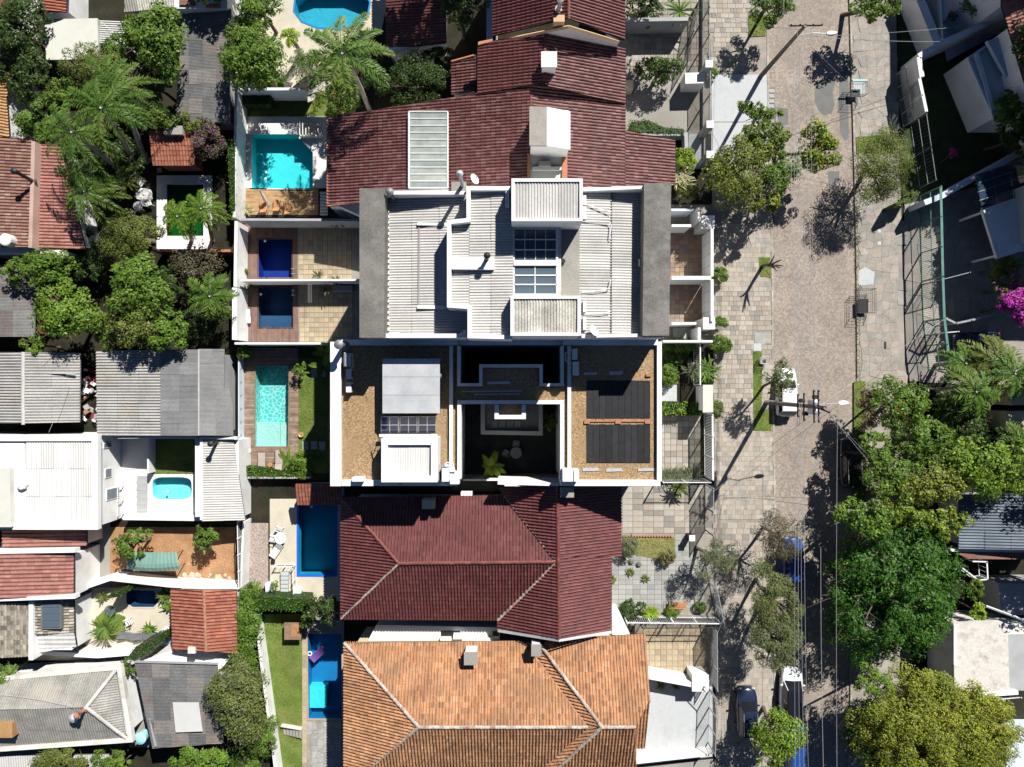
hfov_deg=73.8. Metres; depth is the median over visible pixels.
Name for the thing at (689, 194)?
tree
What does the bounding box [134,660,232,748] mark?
shed
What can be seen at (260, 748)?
tree
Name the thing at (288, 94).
garden wall
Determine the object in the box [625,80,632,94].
garden wall
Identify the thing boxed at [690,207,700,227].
garden wall
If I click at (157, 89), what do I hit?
tree
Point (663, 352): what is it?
lawn
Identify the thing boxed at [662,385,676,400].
path slab
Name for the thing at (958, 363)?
palm tree
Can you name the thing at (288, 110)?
grass
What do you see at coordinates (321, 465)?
lawn
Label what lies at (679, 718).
patio
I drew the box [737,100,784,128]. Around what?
tree
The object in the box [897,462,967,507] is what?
tree
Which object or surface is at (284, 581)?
stair tread
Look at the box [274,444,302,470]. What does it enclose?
agave
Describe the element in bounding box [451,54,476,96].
lean to roof
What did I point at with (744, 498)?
sidewalk
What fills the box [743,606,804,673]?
tree
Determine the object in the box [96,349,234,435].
house
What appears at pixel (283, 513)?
terrace
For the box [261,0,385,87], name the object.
patio
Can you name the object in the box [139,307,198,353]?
tree
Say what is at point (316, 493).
tiled canopy
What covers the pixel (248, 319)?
air conditioner
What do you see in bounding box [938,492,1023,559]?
shed
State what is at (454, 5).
tree
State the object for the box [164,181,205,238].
swimming pool
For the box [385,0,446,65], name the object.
tiled house
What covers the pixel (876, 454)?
tree
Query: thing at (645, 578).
plant
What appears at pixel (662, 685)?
plant
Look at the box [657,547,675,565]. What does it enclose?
tree
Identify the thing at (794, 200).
overhead cable
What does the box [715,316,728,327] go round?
shrub
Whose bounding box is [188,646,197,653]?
chimney
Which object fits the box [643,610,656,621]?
bromeliad
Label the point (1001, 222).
carport
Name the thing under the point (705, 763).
patio
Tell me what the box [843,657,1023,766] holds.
tree
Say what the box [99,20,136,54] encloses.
pergola
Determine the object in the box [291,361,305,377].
tree
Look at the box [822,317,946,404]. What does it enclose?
overhead cable
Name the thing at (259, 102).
hedge
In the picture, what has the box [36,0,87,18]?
house
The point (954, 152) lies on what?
tree
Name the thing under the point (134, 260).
tree
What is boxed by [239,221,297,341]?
pool deck
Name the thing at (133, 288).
tree
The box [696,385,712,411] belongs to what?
gatehouse
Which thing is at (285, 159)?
swimming pool
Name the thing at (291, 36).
palm tree
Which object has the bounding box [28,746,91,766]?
tree
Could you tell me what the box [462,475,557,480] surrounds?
garden wall
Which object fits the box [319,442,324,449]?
stepping stone
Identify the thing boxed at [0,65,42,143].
house
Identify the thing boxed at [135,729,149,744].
water tank
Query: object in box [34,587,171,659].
terrace
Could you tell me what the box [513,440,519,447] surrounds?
garden chair
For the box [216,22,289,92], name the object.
tree
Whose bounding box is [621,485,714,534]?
driveway
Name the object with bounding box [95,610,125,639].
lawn
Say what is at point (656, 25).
garden wall
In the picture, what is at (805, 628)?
overhead cable
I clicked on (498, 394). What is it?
roof strip
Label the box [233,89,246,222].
garden wall
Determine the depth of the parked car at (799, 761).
57.70 m
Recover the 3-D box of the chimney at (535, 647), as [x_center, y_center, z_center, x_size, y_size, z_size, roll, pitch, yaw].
[1.849,20.397,53.047,0.780,1.905,0.910,0,90,0]
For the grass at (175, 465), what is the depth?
59.09 m
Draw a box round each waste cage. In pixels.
[760,356,769,363]
[848,79,867,96]
[855,288,875,312]
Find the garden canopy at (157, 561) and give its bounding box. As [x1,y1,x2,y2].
[126,549,185,570]
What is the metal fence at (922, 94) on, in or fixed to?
on the forecourt at (947, 130)
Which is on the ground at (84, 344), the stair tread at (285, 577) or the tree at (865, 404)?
the tree at (865, 404)
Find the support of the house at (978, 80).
on the forecourt at (947, 130)
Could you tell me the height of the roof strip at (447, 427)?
0.050 m
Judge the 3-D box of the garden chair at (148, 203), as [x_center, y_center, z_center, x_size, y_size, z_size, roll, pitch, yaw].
[-31.374,-15.522,58.689,0.673,0.929,0.611,-22,90,0]
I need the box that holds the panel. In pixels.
[265,581,272,591]
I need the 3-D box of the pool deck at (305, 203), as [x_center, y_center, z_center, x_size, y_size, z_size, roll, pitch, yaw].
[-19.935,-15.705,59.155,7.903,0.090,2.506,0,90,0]
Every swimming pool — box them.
[125,589,160,608]
[150,475,193,500]
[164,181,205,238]
[250,132,314,190]
[254,365,289,446]
[257,238,292,277]
[257,285,293,328]
[293,0,370,29]
[297,505,336,576]
[306,632,342,719]
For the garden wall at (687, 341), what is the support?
on the forecourt at (682, 440)
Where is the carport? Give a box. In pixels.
[959,159,1023,262]
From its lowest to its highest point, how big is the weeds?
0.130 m
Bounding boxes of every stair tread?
[281,571,289,575]
[281,575,289,579]
[281,580,288,583]
[281,584,288,587]
[281,588,288,591]
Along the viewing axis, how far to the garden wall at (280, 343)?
56.71 m
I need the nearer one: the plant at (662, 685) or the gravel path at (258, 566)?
the plant at (662, 685)
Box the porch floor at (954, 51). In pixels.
[941,0,997,60]
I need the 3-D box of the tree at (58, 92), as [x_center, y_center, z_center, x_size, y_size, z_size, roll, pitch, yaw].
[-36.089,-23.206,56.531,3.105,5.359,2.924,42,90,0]
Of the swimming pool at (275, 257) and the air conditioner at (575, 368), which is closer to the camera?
the air conditioner at (575, 368)
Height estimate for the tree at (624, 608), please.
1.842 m
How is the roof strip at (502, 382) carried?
on the house at (356, 414)
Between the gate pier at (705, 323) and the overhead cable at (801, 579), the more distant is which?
the gate pier at (705, 323)
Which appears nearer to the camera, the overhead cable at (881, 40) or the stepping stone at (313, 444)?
the overhead cable at (881, 40)
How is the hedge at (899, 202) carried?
on the ground at (84, 344)
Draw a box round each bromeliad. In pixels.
[643,605,653,618]
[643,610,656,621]
[646,606,660,618]
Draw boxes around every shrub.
[662,350,691,366]
[662,363,679,387]
[663,337,698,353]
[664,605,679,620]
[679,359,702,383]
[693,601,706,613]
[694,353,722,384]
[709,67,718,78]
[709,334,732,354]
[710,399,724,418]
[712,266,728,283]
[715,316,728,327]
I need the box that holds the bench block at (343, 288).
[333,285,352,291]
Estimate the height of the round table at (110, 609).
0.736 m
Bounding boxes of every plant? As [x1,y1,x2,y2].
[95,589,108,603]
[141,620,157,633]
[156,588,170,602]
[159,587,170,599]
[159,599,170,612]
[244,203,255,215]
[308,356,329,378]
[312,270,324,278]
[312,341,329,366]
[320,283,331,293]
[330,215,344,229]
[330,275,342,286]
[482,451,505,476]
[625,567,634,576]
[641,573,650,582]
[655,681,665,691]
[662,0,699,25]
[667,479,688,500]
[671,168,695,189]
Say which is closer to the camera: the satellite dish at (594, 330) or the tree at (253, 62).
the satellite dish at (594, 330)
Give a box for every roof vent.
[0,233,17,247]
[68,713,79,722]
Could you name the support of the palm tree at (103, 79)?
on the ground at (84, 344)
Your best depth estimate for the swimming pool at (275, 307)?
60.44 m
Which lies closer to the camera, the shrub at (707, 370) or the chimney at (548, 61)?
the chimney at (548, 61)
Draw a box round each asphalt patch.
[769,88,775,125]
[777,107,787,124]
[815,77,834,114]
[828,171,839,189]
[839,60,848,140]
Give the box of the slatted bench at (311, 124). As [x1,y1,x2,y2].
[299,122,321,137]
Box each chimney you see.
[0,721,18,737]
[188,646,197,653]
[422,497,435,508]
[442,462,454,481]
[451,182,466,193]
[464,645,477,664]
[531,637,540,655]
[541,51,556,73]
[552,15,564,27]
[560,486,573,497]
[562,467,578,481]
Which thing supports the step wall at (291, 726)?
on the lawn at (287, 668)
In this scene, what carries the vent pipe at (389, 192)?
on the apartment building at (427, 271)
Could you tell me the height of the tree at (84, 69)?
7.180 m
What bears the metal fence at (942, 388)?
on the ground at (84, 344)
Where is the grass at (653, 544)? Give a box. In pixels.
[635,538,673,557]
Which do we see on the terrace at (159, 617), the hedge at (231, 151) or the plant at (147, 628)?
the plant at (147, 628)
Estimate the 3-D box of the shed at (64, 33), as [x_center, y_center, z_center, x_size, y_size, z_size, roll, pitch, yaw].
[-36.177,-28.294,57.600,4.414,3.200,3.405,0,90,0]
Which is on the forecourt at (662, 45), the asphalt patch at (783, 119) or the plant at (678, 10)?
the plant at (678, 10)
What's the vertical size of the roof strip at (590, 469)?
0.070 m
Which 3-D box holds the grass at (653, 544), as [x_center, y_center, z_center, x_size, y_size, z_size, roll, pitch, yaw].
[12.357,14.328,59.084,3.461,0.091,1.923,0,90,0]
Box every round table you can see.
[104,605,116,615]
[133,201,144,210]
[274,533,285,543]
[510,447,521,458]
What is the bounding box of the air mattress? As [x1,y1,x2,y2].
[309,646,325,662]
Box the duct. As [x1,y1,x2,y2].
[532,167,561,170]
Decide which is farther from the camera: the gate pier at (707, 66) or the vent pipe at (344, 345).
the gate pier at (707, 66)
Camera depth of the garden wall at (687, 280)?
56.80 m
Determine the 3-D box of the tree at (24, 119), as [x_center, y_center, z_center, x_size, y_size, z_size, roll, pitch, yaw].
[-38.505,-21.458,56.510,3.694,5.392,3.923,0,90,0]
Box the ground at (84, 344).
[0,0,1023,766]
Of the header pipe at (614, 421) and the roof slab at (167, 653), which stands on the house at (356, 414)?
the header pipe at (614, 421)
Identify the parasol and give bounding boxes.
[259,189,269,207]
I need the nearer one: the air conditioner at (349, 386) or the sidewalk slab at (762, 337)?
the air conditioner at (349, 386)
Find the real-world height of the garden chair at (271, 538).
0.929 m
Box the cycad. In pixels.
[85,610,118,642]
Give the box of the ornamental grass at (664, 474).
[662,466,674,485]
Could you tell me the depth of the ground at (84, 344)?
59.22 m
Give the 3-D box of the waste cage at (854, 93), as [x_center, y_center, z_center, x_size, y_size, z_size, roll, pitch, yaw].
[29.573,-25.207,58.510,1.337,1.140,1.261,0,90,0]
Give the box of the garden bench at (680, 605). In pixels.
[669,601,686,608]
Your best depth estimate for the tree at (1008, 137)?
55.52 m
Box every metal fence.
[116,485,124,515]
[236,516,248,588]
[273,564,296,593]
[623,614,721,624]
[637,619,716,628]
[661,478,710,482]
[682,0,699,71]
[693,343,700,384]
[700,0,710,69]
[701,68,710,128]
[702,128,711,156]
[704,413,713,480]
[704,484,713,536]
[704,686,717,756]
[706,565,726,632]
[708,621,718,691]
[896,66,913,127]
[901,77,927,122]
[910,113,935,187]
[919,185,950,370]
[921,272,970,284]
[925,331,958,334]
[926,312,1003,326]
[927,387,956,388]
[959,557,988,580]
[987,695,1021,699]
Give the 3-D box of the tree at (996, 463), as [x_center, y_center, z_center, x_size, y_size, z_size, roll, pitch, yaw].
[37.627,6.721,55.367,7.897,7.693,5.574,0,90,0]
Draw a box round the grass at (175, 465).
[152,460,194,473]
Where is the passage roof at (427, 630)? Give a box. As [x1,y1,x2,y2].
[368,604,629,640]
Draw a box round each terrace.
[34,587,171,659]
[120,439,194,518]
[246,116,326,189]
[270,499,340,600]
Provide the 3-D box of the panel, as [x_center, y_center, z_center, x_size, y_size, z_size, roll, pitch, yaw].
[-20.919,17.796,58.900,0.534,0.600,1.361,-6,90,0]
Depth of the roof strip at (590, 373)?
50.53 m
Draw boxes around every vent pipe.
[10,168,36,184]
[73,708,86,718]
[207,439,219,446]
[334,340,349,350]
[385,188,397,201]
[456,170,463,186]
[483,252,490,261]
[555,0,563,12]
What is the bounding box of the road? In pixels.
[768,0,856,766]
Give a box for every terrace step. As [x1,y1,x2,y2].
[136,476,147,482]
[136,483,147,489]
[136,490,147,496]
[136,497,147,504]
[136,504,147,511]
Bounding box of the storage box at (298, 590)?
[292,587,301,593]
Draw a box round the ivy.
[227,596,265,673]
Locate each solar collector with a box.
[381,415,399,432]
[400,416,416,432]
[418,415,436,432]
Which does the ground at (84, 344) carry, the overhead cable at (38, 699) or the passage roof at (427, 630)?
the passage roof at (427, 630)
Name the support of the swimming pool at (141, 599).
in the terrace at (159, 617)
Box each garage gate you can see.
[702,229,713,276]
[702,279,713,320]
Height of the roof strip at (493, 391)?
0.070 m
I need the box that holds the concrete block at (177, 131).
[164,126,184,136]
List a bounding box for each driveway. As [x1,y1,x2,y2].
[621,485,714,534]
[627,71,688,133]
[635,625,714,680]
[687,134,701,168]
[712,75,767,121]
[713,123,767,168]
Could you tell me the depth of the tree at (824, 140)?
54.77 m
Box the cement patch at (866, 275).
[858,267,873,284]
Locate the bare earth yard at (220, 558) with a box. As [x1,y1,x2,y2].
[110,527,235,586]
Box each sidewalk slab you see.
[754,343,760,350]
[755,333,770,342]
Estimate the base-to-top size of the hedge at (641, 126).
1.324 m
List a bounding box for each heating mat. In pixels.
[587,380,649,417]
[587,424,649,462]
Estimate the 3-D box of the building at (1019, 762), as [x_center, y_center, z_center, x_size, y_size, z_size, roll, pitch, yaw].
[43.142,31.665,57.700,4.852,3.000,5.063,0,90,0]
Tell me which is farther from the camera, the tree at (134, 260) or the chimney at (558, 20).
the tree at (134, 260)
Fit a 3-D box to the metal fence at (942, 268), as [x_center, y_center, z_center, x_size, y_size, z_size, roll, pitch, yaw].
[35.617,-8.704,57.670,0.482,3.060,15.210,-3,90,0]
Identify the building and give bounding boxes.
[0,432,120,529]
[174,0,244,26]
[359,178,670,341]
[927,609,1023,696]
[944,0,1006,35]
[977,575,1023,614]
[981,384,1023,430]
[981,719,1023,766]
[989,186,1023,251]
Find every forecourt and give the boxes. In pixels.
[617,0,710,133]
[660,205,712,340]
[660,342,713,483]
[898,0,1023,203]
[903,178,1023,384]
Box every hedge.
[105,583,139,599]
[127,627,171,661]
[226,137,244,216]
[240,589,316,612]
[242,95,276,110]
[246,465,308,477]
[627,118,687,136]
[662,401,687,415]
[687,401,701,416]
[883,197,909,211]
[898,190,919,200]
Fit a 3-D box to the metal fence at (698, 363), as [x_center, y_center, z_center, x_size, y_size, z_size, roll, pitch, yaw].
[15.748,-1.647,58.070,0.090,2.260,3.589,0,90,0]
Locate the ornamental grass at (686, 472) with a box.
[680,465,699,484]
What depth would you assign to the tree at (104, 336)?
55.81 m
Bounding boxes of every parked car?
[734,685,759,737]
[774,368,798,416]
[777,664,804,718]
[780,536,805,584]
[784,721,805,766]
[836,437,862,488]
[951,331,999,351]
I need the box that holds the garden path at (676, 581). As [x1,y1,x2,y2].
[612,535,714,624]
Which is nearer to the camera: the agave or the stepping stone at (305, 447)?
the agave
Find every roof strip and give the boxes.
[446,417,448,437]
[462,390,521,391]
[474,393,519,394]
[487,381,509,383]
[583,468,598,470]
[584,372,596,374]
[606,468,621,471]
[610,371,622,374]
[638,468,653,470]
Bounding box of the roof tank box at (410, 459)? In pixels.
[381,436,440,481]
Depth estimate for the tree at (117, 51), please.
54.07 m
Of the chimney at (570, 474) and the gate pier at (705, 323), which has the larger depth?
the gate pier at (705, 323)
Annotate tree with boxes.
[0,0,53,62]
[0,46,51,108]
[0,255,30,289]
[0,659,30,684]
[10,96,66,143]
[12,245,78,292]
[18,331,60,353]
[27,280,106,339]
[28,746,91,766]
[37,101,130,181]
[40,77,87,114]
[54,140,100,189]
[55,41,130,98]
[60,227,102,269]
[62,76,155,162]
[63,163,131,229]
[73,247,113,282]
[78,84,125,120]
[83,53,164,164]
[83,136,145,186]
[89,743,125,766]
[92,312,125,351]
[94,208,165,260]
[101,32,142,71]
[103,251,176,324]
[103,295,161,348]
[109,253,155,284]
[109,750,136,766]
[111,527,152,562]
[113,165,145,195]
[117,0,189,84]
[120,658,135,676]
[130,63,175,102]
[130,99,179,129]
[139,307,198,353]
[158,264,185,295]
[162,199,205,241]
[167,240,227,293]
[167,734,230,766]
[170,110,211,141]
[177,302,231,343]
[185,188,234,241]
[187,271,239,320]
[189,116,227,160]
[192,522,218,551]
[196,0,221,4]
[202,650,270,749]
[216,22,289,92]
[223,15,255,48]
[223,746,246,766]
[227,748,261,766]
[236,0,284,35]
[236,345,251,358]
[237,582,260,606]
[243,714,279,758]
[245,579,261,594]
[270,580,278,592]
[280,27,301,50]
[288,48,324,85]
[288,449,314,479]
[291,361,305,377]
[297,12,395,113]
[300,612,313,627]
[304,593,340,626]
[311,83,360,117]
[332,72,353,97]
[360,55,395,97]
[385,45,448,105]
[421,46,454,68]
[439,0,490,39]
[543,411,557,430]
[618,598,646,620]
[621,534,639,559]
[625,0,665,28]
[633,56,685,87]
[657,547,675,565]
[673,179,699,199]
[675,146,697,172]
[691,537,739,582]
[698,132,774,213]
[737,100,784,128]
[737,187,780,213]
[741,121,792,161]
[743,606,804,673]
[747,557,805,635]
[747,705,808,766]
[748,0,796,29]
[750,508,803,562]
[759,146,803,202]
[759,356,796,396]
[761,256,782,270]
[773,115,842,173]
[807,501,971,668]
[830,495,896,540]
[840,0,902,23]
[840,697,898,766]
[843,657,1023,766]
[848,121,916,205]
[852,662,893,698]
[855,383,887,431]
[859,430,900,469]
[859,452,926,500]
[865,479,929,530]
[869,374,931,431]
[890,414,955,465]
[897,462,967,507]
[906,438,965,482]
[916,504,976,546]
[926,395,992,452]
[928,366,1002,422]
[934,342,982,382]
[940,146,957,162]
[940,434,1023,503]
[943,10,958,23]
[952,334,1016,386]
[954,578,984,601]
[954,599,986,619]
[959,0,976,18]
[979,254,1022,289]
[979,285,1023,326]
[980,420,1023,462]
[982,269,1023,300]
[983,120,1023,154]
[984,344,1023,399]
[993,87,1023,131]
[1009,11,1023,66]
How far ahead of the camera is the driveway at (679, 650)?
59.14 m
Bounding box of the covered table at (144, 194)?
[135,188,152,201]
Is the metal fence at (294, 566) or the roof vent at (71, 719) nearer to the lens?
the roof vent at (71, 719)
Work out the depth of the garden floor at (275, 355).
59.12 m
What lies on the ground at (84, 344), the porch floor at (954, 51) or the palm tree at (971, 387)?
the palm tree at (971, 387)
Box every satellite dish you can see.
[471,174,478,183]
[590,325,598,335]
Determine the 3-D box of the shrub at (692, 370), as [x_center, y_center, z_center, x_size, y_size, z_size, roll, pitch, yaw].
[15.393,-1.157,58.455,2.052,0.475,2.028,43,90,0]
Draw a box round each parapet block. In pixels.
[352,476,365,481]
[450,470,459,483]
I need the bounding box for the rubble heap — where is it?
[81,367,96,421]
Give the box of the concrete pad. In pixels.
[851,82,864,95]
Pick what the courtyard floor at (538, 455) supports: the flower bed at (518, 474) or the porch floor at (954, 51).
the flower bed at (518, 474)
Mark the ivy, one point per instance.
(250, 629)
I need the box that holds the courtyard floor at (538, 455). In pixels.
[451,350,557,490]
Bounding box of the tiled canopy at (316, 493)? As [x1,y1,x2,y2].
[296,482,343,504]
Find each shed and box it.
[0,265,51,336]
[0,352,80,424]
[0,747,116,766]
[45,18,115,73]
[124,0,182,24]
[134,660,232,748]
[149,130,203,170]
[175,9,238,129]
[284,622,302,639]
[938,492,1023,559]
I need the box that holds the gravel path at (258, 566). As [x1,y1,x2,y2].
[246,523,267,588]
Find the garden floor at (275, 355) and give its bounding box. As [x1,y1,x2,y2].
[239,346,329,479]
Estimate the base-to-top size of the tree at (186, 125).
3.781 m
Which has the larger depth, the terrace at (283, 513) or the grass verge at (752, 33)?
the terrace at (283, 513)
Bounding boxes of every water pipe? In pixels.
[582,220,611,238]
[582,279,610,292]
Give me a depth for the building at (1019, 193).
55.61 m
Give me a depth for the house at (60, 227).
55.70 m
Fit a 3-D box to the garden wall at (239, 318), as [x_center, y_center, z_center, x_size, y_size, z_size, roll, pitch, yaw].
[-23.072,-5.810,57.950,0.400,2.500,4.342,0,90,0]
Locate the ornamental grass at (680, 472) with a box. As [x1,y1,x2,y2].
[671,466,687,484]
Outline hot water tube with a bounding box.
[379,434,436,437]
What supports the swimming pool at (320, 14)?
in the patio at (286, 19)
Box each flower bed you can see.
[463,473,558,476]
[623,537,674,560]
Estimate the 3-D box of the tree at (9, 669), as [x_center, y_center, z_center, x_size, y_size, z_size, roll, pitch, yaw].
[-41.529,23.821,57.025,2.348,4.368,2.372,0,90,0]
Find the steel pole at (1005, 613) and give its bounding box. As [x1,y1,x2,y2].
[985,605,1023,620]
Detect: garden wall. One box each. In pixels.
[0,247,82,260]
[28,141,59,249]
[29,601,47,659]
[43,644,138,657]
[88,570,239,587]
[121,435,210,437]
[123,512,200,520]
[147,439,155,472]
[152,249,233,254]
[195,438,199,516]
[232,288,247,341]
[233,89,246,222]
[234,221,247,289]
[235,342,328,345]
[238,348,243,438]
[239,88,307,100]
[240,518,250,588]
[241,218,358,227]
[241,279,358,284]
[247,475,312,478]
[254,609,282,766]
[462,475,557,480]
[625,17,687,33]
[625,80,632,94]
[636,746,708,763]
[639,132,687,151]
[648,666,691,686]
[658,340,712,343]
[669,322,695,326]
[670,276,710,284]
[671,209,692,216]
[671,224,690,232]
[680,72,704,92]
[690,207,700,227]
[690,327,700,339]
[899,0,940,53]
[899,57,923,89]
[900,20,998,69]
[907,150,1023,211]
[926,0,943,39]
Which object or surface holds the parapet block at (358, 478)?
on the house at (356, 414)
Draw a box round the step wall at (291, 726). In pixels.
[281,723,301,729]
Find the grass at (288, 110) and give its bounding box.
[266,102,306,117]
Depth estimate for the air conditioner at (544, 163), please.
50.85 m
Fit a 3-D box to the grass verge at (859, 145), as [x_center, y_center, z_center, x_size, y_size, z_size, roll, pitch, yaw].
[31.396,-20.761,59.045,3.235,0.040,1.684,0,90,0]
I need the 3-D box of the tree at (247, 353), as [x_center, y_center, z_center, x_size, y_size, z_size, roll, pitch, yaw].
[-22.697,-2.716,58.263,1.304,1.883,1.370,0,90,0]
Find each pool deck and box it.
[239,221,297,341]
[245,188,327,216]
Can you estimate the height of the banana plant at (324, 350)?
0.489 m
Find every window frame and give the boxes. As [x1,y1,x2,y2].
[103,442,111,447]
[104,467,111,477]
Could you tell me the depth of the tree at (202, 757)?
54.95 m
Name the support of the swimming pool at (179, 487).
in the terrace at (133, 459)
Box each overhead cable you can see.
[0,694,73,706]
[118,438,197,438]
[716,416,809,489]
[718,417,815,630]
[790,100,797,393]
[793,48,799,394]
[796,49,801,392]
[797,34,814,384]
[798,403,799,755]
[799,64,803,374]
[801,409,803,750]
[804,533,807,743]
[805,26,962,36]
[805,35,939,41]
[805,73,817,382]
[811,60,818,418]
[821,648,823,766]
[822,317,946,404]
[826,409,873,466]
[833,68,904,131]
[836,405,837,726]
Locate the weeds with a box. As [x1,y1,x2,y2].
[855,204,860,380]
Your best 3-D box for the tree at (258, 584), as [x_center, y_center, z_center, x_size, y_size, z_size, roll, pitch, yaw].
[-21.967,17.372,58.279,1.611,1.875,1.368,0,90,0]
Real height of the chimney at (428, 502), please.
1.300 m
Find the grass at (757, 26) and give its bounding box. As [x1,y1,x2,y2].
[748,16,765,35]
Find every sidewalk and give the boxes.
[708,0,775,766]
[848,0,912,766]
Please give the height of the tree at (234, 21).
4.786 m
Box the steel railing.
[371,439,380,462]
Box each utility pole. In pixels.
[759,23,836,77]
[764,390,848,422]
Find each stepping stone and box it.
[302,442,307,449]
[311,369,316,376]
[311,441,316,448]
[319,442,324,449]
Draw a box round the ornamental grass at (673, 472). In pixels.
[665,464,681,485]
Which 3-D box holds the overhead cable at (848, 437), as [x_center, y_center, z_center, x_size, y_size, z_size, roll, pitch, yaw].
[26.409,4.531,52.701,8.668,5.031,0.036,39,90,0]
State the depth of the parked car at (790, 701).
57.92 m
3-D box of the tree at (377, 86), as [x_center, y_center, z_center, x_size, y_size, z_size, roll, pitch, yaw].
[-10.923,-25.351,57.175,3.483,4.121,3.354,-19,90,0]
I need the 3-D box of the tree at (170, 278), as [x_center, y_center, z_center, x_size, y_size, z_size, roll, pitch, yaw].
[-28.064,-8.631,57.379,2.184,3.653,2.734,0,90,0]
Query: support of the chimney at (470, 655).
on the tiled house at (508, 700)
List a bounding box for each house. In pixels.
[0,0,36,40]
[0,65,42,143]
[0,138,33,246]
[0,542,99,600]
[0,600,31,657]
[0,657,143,751]
[2,525,102,547]
[32,592,91,651]
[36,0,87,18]
[38,144,102,252]
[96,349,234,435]
[326,29,675,218]
[330,340,661,485]
[340,476,621,641]
[343,626,650,766]
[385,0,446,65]
[486,0,625,46]
[943,0,1023,150]
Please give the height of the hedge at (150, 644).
3.505 m
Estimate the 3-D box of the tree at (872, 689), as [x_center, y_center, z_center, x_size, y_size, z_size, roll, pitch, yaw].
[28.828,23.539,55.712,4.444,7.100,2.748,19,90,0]
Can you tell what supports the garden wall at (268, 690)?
on the ground at (84, 344)
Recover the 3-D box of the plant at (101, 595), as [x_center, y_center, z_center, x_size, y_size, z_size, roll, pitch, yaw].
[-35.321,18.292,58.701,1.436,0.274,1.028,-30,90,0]
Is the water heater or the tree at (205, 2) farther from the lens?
the tree at (205, 2)
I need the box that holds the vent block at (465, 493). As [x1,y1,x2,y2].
[461,491,472,495]
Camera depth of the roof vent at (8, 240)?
54.27 m
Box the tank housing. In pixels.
[382,359,439,412]
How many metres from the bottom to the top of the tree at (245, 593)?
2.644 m
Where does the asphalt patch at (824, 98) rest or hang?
on the road
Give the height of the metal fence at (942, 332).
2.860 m
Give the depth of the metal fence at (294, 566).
58.36 m
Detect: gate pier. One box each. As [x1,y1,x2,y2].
[686,533,694,540]
[687,666,708,691]
[694,215,714,234]
[695,317,714,330]
[698,121,713,138]
[699,60,712,76]
[699,151,713,167]
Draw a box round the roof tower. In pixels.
[529,106,569,157]
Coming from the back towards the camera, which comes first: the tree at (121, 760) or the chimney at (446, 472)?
the tree at (121, 760)
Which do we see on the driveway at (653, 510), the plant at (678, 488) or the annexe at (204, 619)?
the plant at (678, 488)
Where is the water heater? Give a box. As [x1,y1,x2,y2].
[344,353,353,368]
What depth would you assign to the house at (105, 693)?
55.25 m
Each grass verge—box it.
[748,15,765,36]
[759,257,770,277]
[854,381,864,509]
[856,135,892,152]
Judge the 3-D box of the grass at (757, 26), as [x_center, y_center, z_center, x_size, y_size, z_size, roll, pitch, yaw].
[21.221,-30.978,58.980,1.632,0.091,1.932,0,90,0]
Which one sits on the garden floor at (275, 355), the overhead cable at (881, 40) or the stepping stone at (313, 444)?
the stepping stone at (313, 444)
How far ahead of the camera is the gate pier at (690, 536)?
57.90 m
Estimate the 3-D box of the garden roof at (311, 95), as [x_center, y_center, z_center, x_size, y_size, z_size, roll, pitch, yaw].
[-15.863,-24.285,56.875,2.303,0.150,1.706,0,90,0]
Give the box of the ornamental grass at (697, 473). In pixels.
[686,462,703,480]
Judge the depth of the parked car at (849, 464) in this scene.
58.05 m
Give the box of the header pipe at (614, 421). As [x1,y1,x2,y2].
[590,421,644,421]
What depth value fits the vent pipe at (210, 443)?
54.54 m
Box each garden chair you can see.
[123,616,134,626]
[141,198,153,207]
[269,534,275,542]
[274,525,284,532]
[502,449,510,457]
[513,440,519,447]
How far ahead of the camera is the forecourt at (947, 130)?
59.17 m
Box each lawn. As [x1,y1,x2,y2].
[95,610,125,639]
[149,439,194,473]
[247,98,327,115]
[263,614,301,766]
[298,358,329,472]
[662,348,677,383]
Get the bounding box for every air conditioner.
[247,316,250,323]
[346,369,352,378]
[346,382,352,391]
[505,191,509,207]
[539,161,550,166]
[572,349,577,359]
[572,362,578,374]
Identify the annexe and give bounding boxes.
[170,585,246,652]
[200,436,250,520]
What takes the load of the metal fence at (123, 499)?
on the ground at (84, 344)
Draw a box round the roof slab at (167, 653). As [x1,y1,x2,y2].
[139,641,245,668]
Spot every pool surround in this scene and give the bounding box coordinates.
[157,175,211,248]
[302,611,343,766]
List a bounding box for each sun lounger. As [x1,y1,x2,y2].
[116,630,138,642]
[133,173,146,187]
[133,630,156,639]
[258,452,265,466]
[259,201,267,212]
[269,543,282,558]
[272,199,280,210]
[275,450,283,469]
[283,202,292,215]
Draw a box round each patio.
[88,522,109,586]
[129,711,150,746]
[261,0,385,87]
[297,228,364,343]
[636,678,712,764]
[641,759,715,766]
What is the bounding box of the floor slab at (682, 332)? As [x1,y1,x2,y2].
[673,327,690,338]
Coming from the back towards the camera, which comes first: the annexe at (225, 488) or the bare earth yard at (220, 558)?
the bare earth yard at (220, 558)
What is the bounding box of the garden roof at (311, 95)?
[308,82,330,102]
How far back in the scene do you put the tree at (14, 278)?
55.00 m

